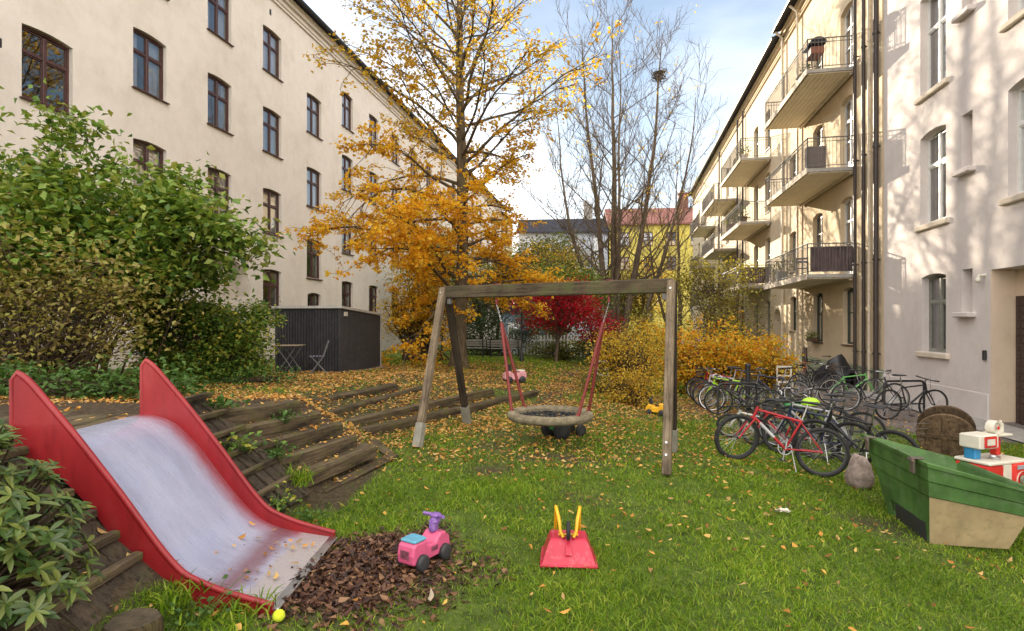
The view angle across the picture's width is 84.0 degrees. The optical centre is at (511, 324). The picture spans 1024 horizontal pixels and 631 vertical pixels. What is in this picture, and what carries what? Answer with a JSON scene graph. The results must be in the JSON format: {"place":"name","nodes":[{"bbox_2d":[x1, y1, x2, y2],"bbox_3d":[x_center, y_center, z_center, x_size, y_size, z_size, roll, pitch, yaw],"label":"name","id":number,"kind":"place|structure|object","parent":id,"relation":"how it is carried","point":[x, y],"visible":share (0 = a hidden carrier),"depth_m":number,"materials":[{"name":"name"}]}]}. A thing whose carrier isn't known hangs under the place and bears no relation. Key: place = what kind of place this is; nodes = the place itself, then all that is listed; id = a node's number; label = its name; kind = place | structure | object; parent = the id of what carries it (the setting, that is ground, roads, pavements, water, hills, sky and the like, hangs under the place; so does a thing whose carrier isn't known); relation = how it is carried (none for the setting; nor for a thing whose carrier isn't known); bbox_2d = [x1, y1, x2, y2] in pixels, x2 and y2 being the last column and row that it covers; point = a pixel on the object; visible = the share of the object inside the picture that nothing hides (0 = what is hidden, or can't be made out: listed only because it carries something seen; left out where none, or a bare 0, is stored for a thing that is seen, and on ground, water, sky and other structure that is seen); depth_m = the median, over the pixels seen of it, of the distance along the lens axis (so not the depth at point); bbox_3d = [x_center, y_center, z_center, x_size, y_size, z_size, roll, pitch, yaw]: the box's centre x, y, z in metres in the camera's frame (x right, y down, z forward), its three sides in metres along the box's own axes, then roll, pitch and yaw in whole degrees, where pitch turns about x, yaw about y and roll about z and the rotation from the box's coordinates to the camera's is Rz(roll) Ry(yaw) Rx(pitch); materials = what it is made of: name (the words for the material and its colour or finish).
{"place":"outdoors","nodes":[
{"label":"outdoors","id":0,"kind":"place"},
{"bbox_2d":[0,340,1023,630],"bbox_3d":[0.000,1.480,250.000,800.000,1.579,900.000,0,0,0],"label":"ground","id":1,"kind":"structure","parent":0,"point":[314,498],"depth_m":4.83,"materials":[{"name":"plant"}]},
{"bbox_2d":[0,419,106,630],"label":"rhododendron","id":2,"kind":"object","parent":1,"relation":"on","point":[26,544],"visible":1,"depth_m":2.33,"materials":[{"name":"green plant"}]},
{"bbox_2d":[0,406,137,431],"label":"platform","id":3,"kind":"structure","parent":1,"relation":"on","point":[84,421],"depth_m":4.32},
{"bbox_2d":[0,425,156,630],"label":"climbing ramp","id":4,"kind":"structure","parent":1,"relation":"on","point":[78,614],"depth_m":3.03,"materials":[{"name":"brown wood"}]},
{"bbox_2d":[0,352,210,402],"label":"ground cover","id":5,"kind":"object","parent":1,"relation":"on","point":[70,384],"visible":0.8,"depth_m":7.20,"materials":[{"name":"green plant"}]},
{"bbox_2d":[0,193,223,391],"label":"hedge shrub","id":6,"kind":"object","parent":1,"relation":"on","point":[53,356],"visible":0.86,"depth_m":8.24,"materials":[{"name":"green plant"}]},
{"bbox_2d":[102,608,163,630],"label":"log stump","id":7,"kind":"object","parent":1,"relation":"on","point":[143,619],"visible":1,"depth_m":2.77,"materials":[{"name":"brown wood"}]},
{"bbox_2d":[0,78,294,381],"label":"lilac bush","id":8,"kind":"object","parent":1,"relation":"on","point":[165,210],"visible":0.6,"depth_m":9.62,"materials":[{"name":"green plant"}]},
{"bbox_2d":[113,571,220,624],"bbox_3d":[-1.937,1.468,3.098,0.641,0.136,0.525,0,0,0],"label":"grass tuft","id":9,"kind":"object","parent":1,"relation":"on","point":[161,600],"visible":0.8,"depth_m":3.09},
{"bbox_2d":[9,358,336,614],"bbox_3d":[-2.130,0.972,3.860,1.550,1.417,1.187,0,0,0],"label":"slide","id":10,"kind":"object","parent":1,"relation":"on","point":[158,477],"visible":0.88,"depth_m":3.75,"materials":[{"name":"red paint"}]},
{"bbox_2d":[111,292,287,383],"bbox_3d":[-6.185,0.207,11.470,3.395,2.137,2.098,0,0,0],"label":"clipped hedge","id":11,"kind":"object","parent":1,"relation":"on","point":[228,339],"visible":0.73,"depth_m":11.05,"materials":[{"name":"green plant"}]},
{"bbox_2d":[158,570,250,630],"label":"weed","id":12,"kind":"object","parent":1,"relation":"on","point":[202,611],"visible":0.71,"depth_m":3.08,"materials":[{"name":"green plant"}]},
{"bbox_2d":[181,584,283,630],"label":"grass tuft","id":13,"kind":"object","parent":1,"relation":"on","point":[235,608],"visible":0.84,"depth_m":3.20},
{"bbox_2d":[184,392,310,510],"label":"climbing ramp","id":14,"kind":"structure","parent":1,"relation":"on","point":[269,473],"depth_m":5.08,"materials":[{"name":"brown wood"}]},
{"bbox_2d":[219,431,286,451],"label":"fern tuft","id":15,"kind":"object","parent":14,"relation":"on","point":[244,443],"visible":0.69,"depth_m":4.97,"materials":[{"name":"green plant"}]},
{"bbox_2d":[190,360,309,386],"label":"ground cover","id":16,"kind":"object","parent":1,"relation":"on","point":[234,380],"visible":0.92,"depth_m":10.54,"materials":[{"name":"green plant"}]},
{"bbox_2d":[0,0,502,373],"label":"apartment building","id":17,"kind":"structure","parent":1,"relation":"on","point":[249,101],"depth_m":22.57,"materials":[{"name":"beige paint"}]},
{"bbox_2d":[19,25,76,117],"bbox_3d":[-11.896,-6.465,14.551,0.270,1.911,1.445,0,0,11],"label":"window","id":18,"kind":"structure","parent":17,"relation":"in","point":[43,60],"depth_m":14.58,"materials":[{"name":"brown paint"}]},
{"bbox_2d":[133,139,162,185],"bbox_3d":[-11.475,-4.725,17.748,0.240,1.850,1.280,0,0,11],"label":"window","id":19,"kind":"structure","parent":17,"relation":"in","point":[148,155],"depth_m":17.69,"materials":[{"name":"brown paint"}]},
{"bbox_2d":[131,28,169,104],"bbox_3d":[-11.379,-8.045,17.731,0.435,1.911,1.401,0,0,11],"label":"window","id":20,"kind":"structure","parent":17,"relation":"in","point":[150,55],"depth_m":17.93,"materials":[{"name":"brown paint"}]},
{"bbox_2d":[208,167,228,221],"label":"window","id":21,"kind":"structure","parent":17,"relation":"in","point":[220,188],"depth_m":21.16,"materials":[{"name":"brown paint"}]},
{"bbox_2d":[207,74,233,135],"bbox_3d":[-10.797,-8.045,20.811,0.435,1.911,1.368,0,0,11],"label":"window","id":22,"kind":"structure","parent":17,"relation":"in","point":[218,95],"depth_m":21.20,"materials":[{"name":"brown paint"}]},
{"bbox_2d":[207,0,233,46],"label":"window","id":23,"kind":"structure","parent":17,"relation":"in","point":[220,11],"depth_m":21.17,"materials":[{"name":"brown paint"}]},
{"bbox_2d":[263,269,278,314],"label":"window","id":24,"kind":"structure","parent":17,"relation":"in","point":[271,286],"depth_m":24.35,"materials":[{"name":"brown paint"}]},
{"bbox_2d":[262,188,283,237],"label":"window","id":25,"kind":"structure","parent":17,"relation":"in","point":[269,207],"depth_m":24.13,"materials":[{"name":"brown paint"}]},
{"bbox_2d":[262,107,283,159],"bbox_3d":[-10.203,-8.045,23.955,0.435,1.911,1.412,0,0,11],"label":"window","id":26,"kind":"structure","parent":17,"relation":"in","point":[269,129],"depth_m":24.09,"materials":[{"name":"brown paint"}]},
{"bbox_2d":[262,26,283,82],"bbox_3d":[-10.203,-11.395,23.955,0.435,1.911,1.412,0,0,11],"label":"window","id":27,"kind":"structure","parent":17,"relation":"in","point":[269,51],"depth_m":24.09,"materials":[{"name":"brown paint"}]},
{"bbox_2d":[306,167,318,209],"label":"window","id":28,"kind":"structure","parent":17,"relation":"in","point":[311,175],"depth_m":27.32,"materials":[{"name":"brown paint"}]},
{"bbox_2d":[306,94,323,140],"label":"window","id":29,"kind":"structure","parent":17,"relation":"in","point":[311,106],"depth_m":27.32,"materials":[{"name":"brown paint"}]},
{"bbox_2d":[216,399,300,425],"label":"sleeper","id":30,"kind":"object","parent":1,"relation":"on","point":[247,414],"visible":0.41,"depth_m":5.74,"materials":[{"name":"wood"}]},
{"bbox_2d":[234,410,321,440],"bbox_3d":[-2.469,1.064,5.849,0.192,0.188,1.582,-2,-2,14],"label":"sleeper","id":31,"kind":"object","parent":1,"relation":"on","point":[268,428],"visible":0.48,"depth_m":5.85,"materials":[{"name":"wood"}]},
{"bbox_2d":[259,421,342,454],"bbox_3d":[-2.269,1.218,6.020,0.201,0.185,1.523,-1,-1,15],"label":"sleeper","id":32,"kind":"object","parent":1,"relation":"on","point":[311,435],"visible":0.53,"depth_m":6.03,"materials":[{"name":"wood"}]},
{"bbox_2d":[284,462,320,488],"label":"grass tuft","id":33,"kind":"object","parent":1,"relation":"on","point":[298,476],"visible":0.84,"depth_m":5.26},
{"bbox_2d":[271,306,384,372],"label":"shed","id":34,"kind":"structure","parent":1,"relation":"on","point":[353,336],"depth_m":14.78,"materials":[{"name":"wood"}]},
{"bbox_2d":[293,443,376,487],"bbox_3d":[-1.903,1.526,6.218,0.203,0.187,1.508,-2,-1,13],"label":"sleeper","id":35,"kind":"object","parent":1,"relation":"on","point":[353,457],"visible":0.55,"depth_m":6.13,"materials":[{"name":"wood"}]},
{"bbox_2d":[278,434,357,470],"bbox_3d":[-2.083,1.376,6.069,0.205,0.186,1.402,0,-1,15],"label":"sleeper","id":36,"kind":"object","parent":35,"relation":"on","point":[313,453],"visible":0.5,"depth_m":5.99,"materials":[{"name":"wood"}]},
{"bbox_2d":[310,383,397,401],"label":"sleeper","id":37,"kind":"object","parent":1,"relation":"on","point":[379,389],"visible":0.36,"depth_m":9.90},
{"bbox_2d":[322,453,398,493],"bbox_3d":[-1.710,1.684,6.503,0.146,0.086,1.687,2,0,15],"label":"sleeper","id":38,"kind":"object","parent":1,"relation":"on","point":[330,486],"visible":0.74,"depth_m":6.35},
{"bbox_2d":[327,385,422,416],"bbox_3d":[-2.321,1.380,10.167,0.185,0.197,3.972,0,0,13],"label":"sleeper","id":39,"kind":"object","parent":1,"relation":"on","point":[340,410],"visible":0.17,"depth_m":9.59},
{"bbox_2d":[235,520,520,630],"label":"wood chips","id":40,"kind":"object","parent":1,"relation":"on","point":[349,577],"visible":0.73,"depth_m":3.73,"materials":[{"name":"wood"}]},
{"bbox_2d":[342,388,493,425],"bbox_3d":[-1.513,1.516,10.517,0.184,0.183,4.853,2,1,25],"label":"sleeper","id":41,"kind":"object","parent":1,"relation":"on","point":[375,417],"visible":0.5,"depth_m":9.85,"materials":[{"name":"wood"}]},
{"bbox_2d":[369,252,476,361],"bbox_3d":[-3.767,-0.774,22.480,4.891,4.656,3.413,0,0,0],"label":"golden bush","id":42,"kind":"object","parent":1,"relation":"on","point":[410,329],"visible":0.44,"depth_m":22.20,"materials":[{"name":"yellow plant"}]},
{"bbox_2d":[397,511,451,571],"bbox_3d":[-0.616,1.513,3.995,0.219,0.320,0.408,0,0,32],"label":"ride on toy","id":43,"kind":"object","parent":1,"relation":"on","point":[418,551],"visible":1,"depth_m":3.91,"materials":[{"name":"pink plastic"}]},
{"bbox_2d":[276,0,623,367],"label":"autumn tree","id":44,"kind":"object","parent":1,"relation":"on","point":[419,245],"visible":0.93,"depth_m":17.68,"materials":[{"name":"orange plant"}]},
{"bbox_2d":[361,390,538,435],"bbox_3d":[-0.819,1.647,11.006,0.190,0.192,5.737,3,1,29],"label":"sleeper","id":45,"kind":"object","parent":1,"relation":"on","point":[398,424],"visible":0.6,"depth_m":10.09,"materials":[{"name":"wood"}]},
{"bbox_2d":[445,264,521,341],"bbox_3d":[-1.494,-1.055,36.994,7.673,5.641,5.890,0,0,0],"label":"green tree","id":46,"kind":"object","parent":1,"relation":"on","point":[486,307],"visible":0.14,"depth_m":36.61,"materials":[{"name":"brown plant"}]},
{"bbox_2d":[430,298,554,355],"bbox_3d":[-1.312,-0.022,29.599,8.361,3.473,3.466,0,0,0],"label":"evergreen shrub","id":47,"kind":"object","parent":1,"relation":"on","point":[478,329],"visible":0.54,"depth_m":29.27,"materials":[{"name":"green plant"}]},
{"bbox_2d":[0,355,1023,630],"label":"fallen leaves","id":48,"kind":"object","parent":1,"relation":"on","point":[348,377],"visible":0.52,"depth_m":9.31,"materials":[{"name":"orange plant"}]},
{"bbox_2d":[498,296,562,352],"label":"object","id":49,"kind":"structure","parent":1,"relation":"on","point":[510,317],"depth_m":33.30,"materials":[{"name":"plant"}]},
{"bbox_2d":[474,228,597,329],"bbox_3d":[1.984,-2.508,40.325,10.450,8.746,7.371,0,0,-12],"label":"green tree","id":50,"kind":"object","parent":1,"relation":"on","point":[535,246],"visible":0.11,"depth_m":39.36,"materials":[{"name":"brown plant"}]},
{"bbox_2d":[412,278,677,475],"bbox_3d":[0.499,0.595,8.021,3.649,2.377,1.966,0,0,23],"label":"swing frame","id":51,"kind":"object","parent":1,"relation":"on","point":[447,294],"visible":0.98,"depth_m":7.81,"materials":[{"name":"wood"}]},
{"bbox_2d":[496,303,608,426],"bbox_3d":[0.534,0.564,7.968,1.209,1.714,1.217,0,0,-19],"label":"nest swing","id":52,"kind":"object","parent":51,"relation":"hanging from","point":[580,415],"visible":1,"depth_m":7.81,"materials":[{"name":"beige fabric"}]},
{"bbox_2d":[510,240,594,278],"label":"yellow tree","id":53,"kind":"object","parent":1,"relation":"on","point":[564,257],"visible":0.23,"depth_m":34.76,"materials":[{"name":"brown plant"}]},
{"bbox_2d":[519,333,590,360],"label":"evergreen shrub","id":54,"kind":"object","parent":1,"relation":"on","point":[563,354],"visible":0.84,"depth_m":27.29,"materials":[{"name":"green plant"}]},
{"bbox_2d":[498,273,612,361],"bbox_3d":[2.024,-0.286,25.865,5.392,4.202,3.902,0,0,0],"label":"red maple","id":55,"kind":"object","parent":1,"relation":"on","point":[561,320],"visible":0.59,"depth_m":25.45,"materials":[{"name":"brown plant"}]},
{"bbox_2d":[516,202,608,338],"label":"row house","id":56,"kind":"structure","parent":1,"relation":"on","point":[532,230],"depth_m":80.33,"materials":[{"name":"grey paint"}]},
{"bbox_2d":[541,414,585,439],"bbox_3d":[0.796,1.508,8.652,0.632,0.418,0.391,0,0,-35],"label":"toy tractor","id":57,"kind":"object","parent":1,"relation":"on","point":[560,433],"visible":0.63,"depth_m":8.55,"materials":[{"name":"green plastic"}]},
{"bbox_2d":[499,251,632,347],"bbox_3d":[2.943,-1.143,31.581,6.630,6.236,5.877,0,0,31],"label":"green tree","id":58,"kind":"object","parent":1,"relation":"on","point":[564,272],"visible":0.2,"depth_m":31.12,"materials":[{"name":"brown plant"}]},
{"bbox_2d":[540,505,597,568],"bbox_3d":[0.409,1.513,4.149,0.406,0.348,0.438,0,0,4],"label":"wheelbarrow","id":59,"kind":"object","parent":1,"relation":"on","point":[568,547],"visible":1,"depth_m":4.02,"materials":[{"name":"red plastic"}]},
{"bbox_2d":[563,302,643,366],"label":"red maple","id":60,"kind":"object","parent":1,"relation":"on","point":[590,325],"visible":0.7,"depth_m":25.61,"materials":[{"name":"brown plant"}]},
{"bbox_2d":[574,258,664,329],"bbox_3d":[6.744,-1.192,37.818,7.246,7.096,6.229,0,0,0],"label":"yellow tree","id":61,"kind":"object","parent":1,"relation":"on","point":[623,297],"visible":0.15,"depth_m":37.62,"materials":[{"name":"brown plant"}]},
{"bbox_2d":[577,358,663,407],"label":"spirea bush","id":62,"kind":"object","parent":1,"relation":"on","point":[633,394],"visible":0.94,"depth_m":13.05,"materials":[{"name":"yellow plant"}]},
{"bbox_2d":[510,0,732,352],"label":"bare tree","id":63,"kind":"object","parent":1,"relation":"on","point":[615,229],"visible":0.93,"depth_m":32.56,"materials":[{"name":"brown plant"}]},
{"bbox_2d":[571,315,686,398],"bbox_3d":[2.993,0.875,14.883,2.981,2.244,2.448,0,0,-22],"label":"forsythia bush","id":64,"kind":"object","parent":1,"relation":"on","point":[612,357],"visible":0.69,"depth_m":14.69,"materials":[{"name":"yellow plant"}]},
{"bbox_2d":[605,257,682,341],"bbox_3d":[9.339,-1.340,40.016,7.384,7.368,5.708,0,0,0],"label":"yellow tree","id":65,"kind":"object","parent":1,"relation":"on","point":[653,298],"visible":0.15,"depth_m":39.41,"materials":[{"name":"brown plant"}]},
{"bbox_2d":[607,304,684,374],"bbox_3d":[5.691,0.661,23.907,3.220,3.244,3.282,0,0,-32],"label":"evergreen shrub","id":66,"kind":"object","parent":1,"relation":"on","point":[639,328],"visible":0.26,"depth_m":23.88,"materials":[{"name":"green plant"}]},
{"bbox_2d":[604,190,692,340],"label":"row house","id":67,"kind":"structure","parent":1,"relation":"on","point":[687,233],"depth_m":78.99,"materials":[{"name":"yellow paint"}]},
{"bbox_2d":[621,141,717,356],"bbox_3d":[10.304,-5.082,36.775,6.009,14.946,5.110,0,0,31],"label":"bare tree","id":68,"kind":"object","parent":1,"relation":"on","point":[658,294],"visible":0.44,"depth_m":36.55,"materials":[{"name":"brown plant"}]},
{"bbox_2d":[615,310,783,394],"bbox_3d":[5.772,0.900,17.545,5.822,2.695,3.226,0,0,0],"label":"orange bush","id":69,"kind":"object","parent":1,"relation":"on","point":[708,352],"visible":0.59,"depth_m":17.22,"materials":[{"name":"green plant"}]},
{"bbox_2d":[661,249,781,338],"bbox_3d":[10.167,-0.757,29.219,5.818,6.218,4.626,0,0,0],"label":"yellow tree","id":70,"kind":"object","parent":1,"relation":"on","point":[711,287],"visible":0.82,"depth_m":28.77,"materials":[{"name":"brown plant"}]},
{"bbox_2d":[664,276,783,375],"bbox_3d":[9.244,0.116,25.037,5.425,4.441,3.957,0,0,-16],"label":"dark shrub","id":71,"kind":"object","parent":1,"relation":"on","point":[716,319],"visible":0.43,"depth_m":24.97,"materials":[{"name":"green plant"}]},
{"bbox_2d":[688,34,783,364],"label":"apartment building","id":72,"kind":"structure","parent":1,"relation":"on","point":[738,180],"depth_m":34.07,"materials":[{"name":"yellow paint"}]},
{"bbox_2d":[698,371,774,412],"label":"bicycle","id":73,"kind":"object","parent":1,"relation":"on","point":[715,391],"visible":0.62,"depth_m":13.78,"materials":[{"name":"black paint"}]},
{"bbox_2d":[704,374,784,414],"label":"bicycle","id":74,"kind":"object","parent":1,"relation":"on","point":[727,389],"visible":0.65,"depth_m":13.19,"materials":[{"name":"grey paint"}]},
{"bbox_2d":[716,403,786,444],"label":"bicycle","id":75,"kind":"object","parent":1,"relation":"on","point":[721,417],"visible":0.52,"depth_m":10.06,"materials":[{"name":"white paint"}]},
{"bbox_2d":[739,329,806,393],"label":"orange bush","id":76,"kind":"object","parent":1,"relation":"on","point":[769,382],"visible":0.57,"depth_m":17.57,"materials":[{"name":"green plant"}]},
{"bbox_2d":[737,367,811,404],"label":"bicycle","id":77,"kind":"object","parent":1,"relation":"on","point":[786,385],"visible":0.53,"depth_m":14.77,"materials":[{"name":"blue paint"}]},
{"bbox_2d":[740,406,822,453],"bbox_3d":[4.483,1.759,9.503,1.205,0.718,0.432,0,0,45],"label":"bicycle","id":78,"kind":"object","parent":1,"relation":"on","point":[768,423],"visible":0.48,"depth_m":9.57,"materials":[{"name":"red paint"}]},
{"bbox_2d":[714,394,849,476],"bbox_3d":[3.747,1.512,7.906,1.718,0.997,0.574,8,-1,22],"label":"bicycle","id":79,"kind":"object","parent":1,"relation":"on","point":[752,419],"visible":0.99,"depth_m":7.87,"materials":[{"name":"red paint"}]},
{"bbox_2d":[752,384,853,444],"bbox_3d":[5.199,1.674,10.309,1.753,1.117,0.610,1,-4,43],"label":"bicycle","id":80,"kind":"object","parent":1,"relation":"on","point":[777,405],"visible":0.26,"depth_m":10.43,"materials":[{"name":"grey paint"}]},
{"bbox_2d":[757,394,871,456],"bbox_3d":[4.941,1.673,9.339,0.560,1.095,1.661,0,0,-36],"label":"bicycle","id":81,"kind":"object","parent":1,"relation":"on","point":[785,412],"visible":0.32,"depth_m":9.24,"materials":[{"name":"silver metal"}]},
{"bbox_2d":[788,362,845,397],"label":"bicycle","id":82,"kind":"object","parent":1,"relation":"on","point":[828,375],"visible":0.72,"depth_m":16.49,"materials":[{"name":"black paint"}]},
{"bbox_2d":[761,398,874,462],"bbox_3d":[4.724,1.609,8.859,1.678,0.995,0.570,0,0,35],"label":"bicycle","id":83,"kind":"object","parent":1,"relation":"on","point":[829,441],"visible":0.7,"depth_m":8.79,"materials":[{"name":"blue paint"}]},
{"bbox_2d":[764,0,883,393],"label":"apartment building","id":84,"kind":"structure","parent":1,"relation":"on","point":[832,226],"depth_m":20.66,"materials":[{"name":"beige paint"}]},
{"bbox_2d":[806,146,825,167],"bbox_3d":[10.580,-5.780,19.847,0.620,0.800,0.317,0,0,10],"label":"wicker box","id":85,"kind":"object","parent":84,"relation":"on","point":[812,155],"visible":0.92,"depth_m":19.70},
{"bbox_2d":[845,3,852,66],"bbox_3d":[12.029,-10.060,20.136,0.070,2.480,1.150,0,0,11],"label":"balcony door","id":86,"kind":"structure","parent":84,"relation":"in","point":[849,15],"depth_m":20.39,"materials":[{"name":"white paint"}]},
{"bbox_2d":[845,96,852,166],"bbox_3d":[12.029,-6.725,20.136,0.070,2.650,1.150,0,0,11],"label":"balcony door","id":87,"kind":"structure","parent":84,"relation":"in","point":[849,105],"depth_m":20.39,"materials":[{"name":"white paint"}]},
{"bbox_2d":[845,197,852,273],"bbox_3d":[12.029,-3.125,20.136,0.070,2.750,1.150,0,0,11],"label":"balcony door","id":88,"kind":"structure","parent":84,"relation":"in","point":[849,204],"depth_m":20.39,"materials":[{"name":"white paint"}]},
{"bbox_2d":[774,387,886,448],"bbox_3d":[5.428,1.680,9.804,1.766,1.117,0.609,0,4,43],"label":"bicycle","id":89,"kind":"object","parent":1,"relation":"on","point":[876,418],"visible":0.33,"depth_m":9.58,"materials":[{"name":"black paint"}]},
{"bbox_2d":[818,366,882,403],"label":"bicycle","id":90,"kind":"object","parent":1,"relation":"on","point":[838,382],"visible":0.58,"depth_m":15.14,"materials":[{"name":"green paint"}]},
{"bbox_2d":[796,398,919,460],"bbox_3d":[4.989,1.623,8.297,0.618,0.997,1.747,-8,5,-31],"label":"bicycle","id":91,"kind":"object","parent":1,"relation":"on","point":[830,424],"visible":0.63,"depth_m":8.35,"materials":[{"name":"black paint"}]},
{"bbox_2d":[844,453,874,489],"bbox_3d":[4.506,1.929,7.378,0.337,0.501,0.330,0,0,25],"label":"boulder","id":92,"kind":"object","parent":1,"relation":"on","point":[859,473],"visible":0.81,"depth_m":7.25,"materials":[{"name":"stone"}]},
{"bbox_2d":[830,369,909,410],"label":"bicycle","id":93,"kind":"object","parent":1,"relation":"on","point":[859,395],"visible":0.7,"depth_m":13.95,"materials":[{"name":"grey paint"}]},
{"bbox_2d":[874,374,947,419],"bbox_3d":[8.842,1.613,12.593,1.815,1.026,0.655,1,4,-9],"label":"bicycle","id":94,"kind":"object","parent":1,"relation":"on","point":[924,393],"visible":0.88,"depth_m":12.56,"materials":[{"name":"black paint"}]},
{"bbox_2d":[888,405,975,456],"bbox_3d":[6.810,1.740,9.316,1.240,0.844,0.774,0,0,38],"label":"cable reel","id":95,"kind":"object","parent":1,"relation":"on","point":[939,428],"visible":0.88,"depth_m":9.15,"materials":[{"name":"brown wood"}]},
{"bbox_2d":[860,433,1023,548],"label":"wooden rowing boat","id":96,"kind":"object","parent":1,"relation":"on","point":[934,498],"visible":1,"depth_m":5.27,"materials":[{"name":"green wood"}]},
{"bbox_2d":[883,0,1023,424],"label":"apartment building","id":97,"kind":"structure","parent":1,"relation":"on","point":[954,198],"depth_m":13.59,"materials":[{"name":"white paint"}]},
{"bbox_2d":[914,126,949,232],"bbox_3d":[10.965,-3.749,14.603,0.485,2.542,1.560,0,0,11],"label":"window","id":98,"kind":"structure","parent":97,"relation":"in","point":[939,163],"depth_m":14.93,"materials":[{"name":"white paint"}]},
{"bbox_2d":[914,0,949,105],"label":"window","id":99,"kind":"structure","parent":97,"relation":"in","point":[940,19],"depth_m":14.97,"materials":[{"name":"white paint"}]},
{"bbox_2d":[915,274,949,359],"bbox_3d":[10.958,-0.219,14.563,0.485,2.162,1.480,0,0,11],"label":"window","id":100,"kind":"structure","parent":97,"relation":"in","point":[940,301],"depth_m":14.70,"materials":[{"name":"glass"}]},
{"bbox_2d":[998,85,1023,205],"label":"window","id":101,"kind":"structure","parent":97,"relation":"in","point":[1019,196],"depth_m":11.68,"materials":[{"name":"white paint"}]},
{"bbox_2d":[1016,296,1023,424],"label":"door","id":102,"kind":"structure","parent":97,"relation":"in","point":[1019,299],"depth_m":12.03,"materials":[{"name":"metal"}]},
{"bbox_2d":[954,420,1023,483],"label":"toy kitchen","id":103,"kind":"object","parent":1,"relation":"on","point":[975,443],"visible":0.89,"depth_m":6.20,"materials":[{"name":"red plastic"}]},
{"bbox_2d":[303,0,787,253],"label":"sky","id":104,"kind":"structure","parent":0,"point":[737,32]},
{"bbox_2d":[693,345,1023,442],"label":"pavement","id":105,"kind":"structure","parent":0,"point":[1017,433],"depth_m":12.24,"materials":[{"name":"concrete"}]},
{"bbox_2d":[812,354,860,388],"bbox_3d":[11.146,1.572,19.600,0.872,1.120,1.750,0,0,-5],"label":"covered moped","id":106,"kind":"object","parent":105,"relation":"on","point":[840,360],"visible":0.63,"depth_m":19.30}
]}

